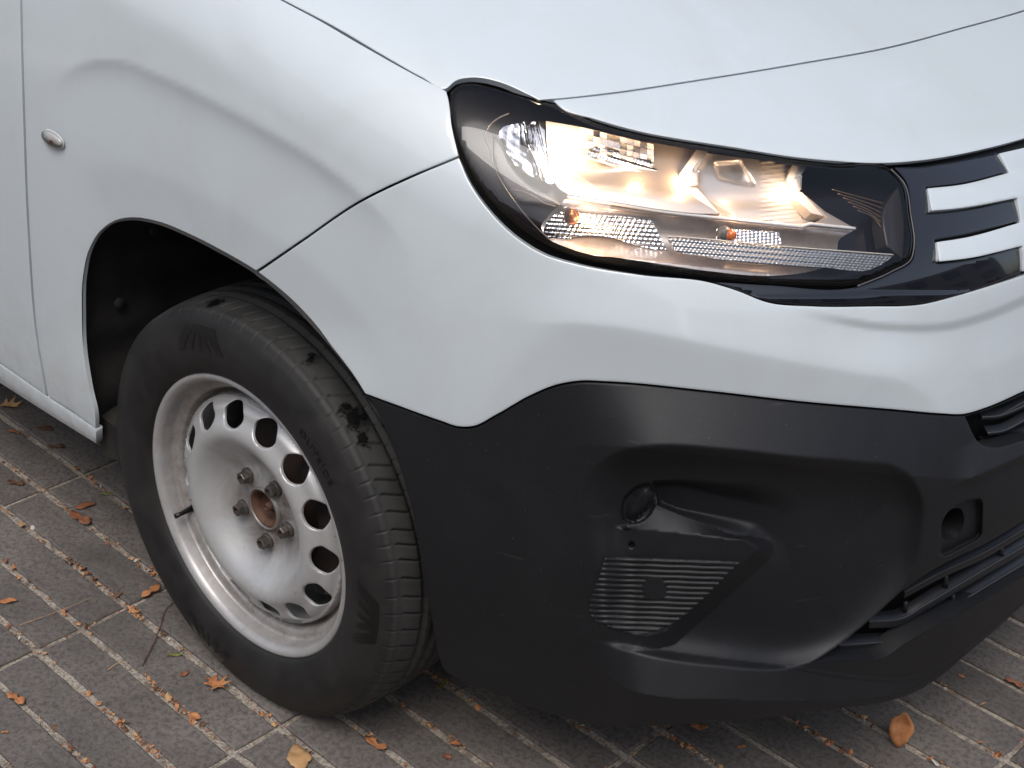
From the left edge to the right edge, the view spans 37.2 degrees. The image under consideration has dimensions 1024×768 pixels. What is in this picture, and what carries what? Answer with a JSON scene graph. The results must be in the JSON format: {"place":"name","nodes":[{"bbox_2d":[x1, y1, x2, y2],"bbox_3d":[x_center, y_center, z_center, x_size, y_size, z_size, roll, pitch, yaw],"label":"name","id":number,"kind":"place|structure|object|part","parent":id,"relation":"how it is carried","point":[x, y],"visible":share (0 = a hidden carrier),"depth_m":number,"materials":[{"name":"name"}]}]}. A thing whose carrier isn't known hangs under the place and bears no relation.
{"place":"outdoors","nodes":[
{"label":"outdoors","id":0,"kind":"place"},
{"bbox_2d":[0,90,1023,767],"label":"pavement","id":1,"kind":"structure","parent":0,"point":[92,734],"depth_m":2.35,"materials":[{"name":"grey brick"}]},
{"bbox_2d":[0,597,17,603],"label":"fallen leaf","id":2,"kind":"object","parent":1,"relation":"on","point":[8,599],"visible":1,"depth_m":2.51,"materials":[{"name":"orange plant"}]},
{"bbox_2d":[0,395,22,406],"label":"fallen leaf","id":3,"kind":"object","parent":1,"relation":"on","point":[11,403],"visible":1,"depth_m":3.06,"materials":[{"name":"beige plant"}]},
{"bbox_2d":[7,480,23,484],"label":"fallen leaf","id":4,"kind":"object","parent":1,"relation":"on","point":[20,482],"visible":1,"depth_m":2.82,"materials":[{"name":"brown plant"}]},
{"bbox_2d":[35,425,53,429],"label":"fallen leaf","id":5,"kind":"object","parent":1,"relation":"on","point":[46,427],"visible":1,"depth_m":2.99,"materials":[{"name":"brown plant"}]},
{"bbox_2d":[47,443,64,447],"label":"fallen leaf","id":6,"kind":"object","parent":1,"relation":"on","point":[60,445],"visible":1,"depth_m":2.94,"materials":[{"name":"brown plant"}]},
{"bbox_2d":[19,596,93,625],"bbox_3d":[-0.742,0.371,2.490,0.132,0.005,0.008,-19,36,-36],"label":"twig","id":7,"kind":"object","parent":1,"relation":"on","point":[52,613],"visible":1,"depth_m":2.48,"materials":[{"name":"brown wood"}]},
{"bbox_2d":[63,502,95,509],"bbox_3d":[-0.783,0.222,2.759,0.060,0.006,0.017,-14,33,-29],"label":"fallen leaf","id":8,"kind":"object","parent":1,"relation":"on","point":[82,505],"visible":1,"depth_m":2.76,"materials":[{"name":"brown plant"}]},
{"bbox_2d":[141,602,173,665],"bbox_3d":[-0.573,0.400,2.456,0.009,0.006,0.165,5,29,3],"label":"twig","id":9,"kind":"object","parent":1,"relation":"on","point":[155,637],"visible":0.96,"depth_m":2.44,"materials":[{"name":"brown wood"}]},
{"bbox_2d":[166,652,184,655],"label":"fallen leaf","id":10,"kind":"object","parent":1,"relation":"on","point":[174,654],"visible":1,"depth_m":2.41,"materials":[{"name":"green plant"}]},
{"bbox_2d":[179,671,188,675],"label":"fallen leaf","id":11,"kind":"object","parent":1,"relation":"on","point":[184,673],"visible":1,"depth_m":2.37,"materials":[{"name":"brown plant"}]},
{"bbox_2d":[188,712,200,718],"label":"fallen leaf","id":12,"kind":"object","parent":1,"relation":"on","point":[194,714],"visible":1,"depth_m":2.29,"materials":[{"name":"brown plant"}]},
{"bbox_2d":[204,674,230,689],"bbox_3d":[-0.454,0.462,2.351,0.043,0.010,0.040,-5,30,-15],"label":"fallen leaf","id":13,"kind":"object","parent":1,"relation":"on","point":[214,682],"visible":1,"depth_m":2.36,"materials":[{"name":"brown plant"}]},
{"bbox_2d":[286,739,311,767],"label":"fallen leaf","id":14,"kind":"object","parent":1,"relation":"on","point":[299,756],"visible":1,"depth_m":2.22,"materials":[{"name":"beige plant"}]},
{"bbox_2d":[365,737,386,748],"bbox_3d":[-0.201,0.532,2.254,0.039,0.008,0.017,21,33,29],"label":"fallen leaf","id":15,"kind":"object","parent":1,"relation":"on","point":[372,741],"visible":1,"depth_m":2.25,"materials":[{"name":"brown plant"}]},
{"bbox_2d":[435,678,448,689],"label":"fallen leaf","id":16,"kind":"object","parent":1,"relation":"on","point":[443,683],"visible":1,"depth_m":2.38,"materials":[{"name":"green plant"}]},
{"bbox_2d":[442,753,451,759],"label":"fallen leaf","id":17,"kind":"object","parent":1,"relation":"on","point":[447,756],"visible":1,"depth_m":2.24,"materials":[{"name":"brown plant"}]},
{"bbox_2d":[0,0,1023,724],"bbox_3d":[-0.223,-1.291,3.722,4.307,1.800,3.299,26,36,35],"label":"delivery van","id":18,"kind":"object","parent":1,"relation":"on","point":[636,362],"visible":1,"depth_m":1.89,"materials":[{"name":"white paint"}]},
{"bbox_3d":[-1.119,-0.519,2.591,1.166,0.764,0.070,26,36,35],"label":"front door","id":19,"kind":"part","parent":18,"relation":"part of","materials":[{"name":"white paint"}]},
{"bbox_2d":[0,386,1023,767],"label":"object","id":20,"kind":"object","parent":1,"relation":"on","point":[146,682],"depth_m":2.35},
{"bbox_2d":[7,692,24,703],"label":"fallen leaf","id":21,"kind":"object","parent":20,"relation":"on","point":[20,700],"visible":1,"depth_m":2.30,"materials":[{"name":"brown plant"}]},
{"bbox_2d":[70,510,90,523],"bbox_3d":[-0.773,0.239,2.726,0.052,0.007,0.023,21,33,28],"label":"fallen leaf","id":22,"kind":"object","parent":20,"relation":"on","point":[78,515],"visible":1,"depth_m":2.73,"materials":[{"name":"brown plant"}]},
{"bbox_2d":[141,584,159,596],"bbox_3d":[-0.606,0.346,2.551,0.017,0.005,0.040,20,33,28],"label":"fallen leaf","id":23,"kind":"object","parent":20,"relation":"on","point":[155,587],"visible":1,"depth_m":2.55,"materials":[{"name":"orange plant"}]},
{"bbox_2d":[450,741,461,744],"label":"fallen leaf","id":24,"kind":"object","parent":20,"relation":"on","point":[456,742],"visible":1,"depth_m":2.27,"materials":[{"name":"brown plant"}]},
{"bbox_2d":[0,416,1023,767],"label":"leaf litter","id":25,"kind":"object","parent":20,"relation":"on","point":[274,724],"visible":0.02,"depth_m":2.33,"materials":[{"name":"brown plant"}]},
{"bbox_2d":[1006,678,1023,686],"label":"fallen leaf","id":26,"kind":"object","parent":20,"relation":"on","point":[1018,683],"visible":1,"depth_m":2.46,"materials":[{"name":"brown plant"}]},
{"bbox_2d":[689,724,707,729],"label":"fallen leaf","id":27,"kind":"object","parent":1,"relation":"on","point":[699,726],"visible":0.91,"depth_m":2.33,"materials":[{"name":"brown plant"}]},
{"bbox_2d":[889,712,913,747],"bbox_3d":[0.590,0.523,2.305,0.037,0.062,0.011,16,18,21],"label":"fallen leaf","id":28,"kind":"object","parent":1,"relation":"on","point":[901,728],"visible":1,"depth_m":2.31,"materials":[{"name":"brown plant"}]}
]}

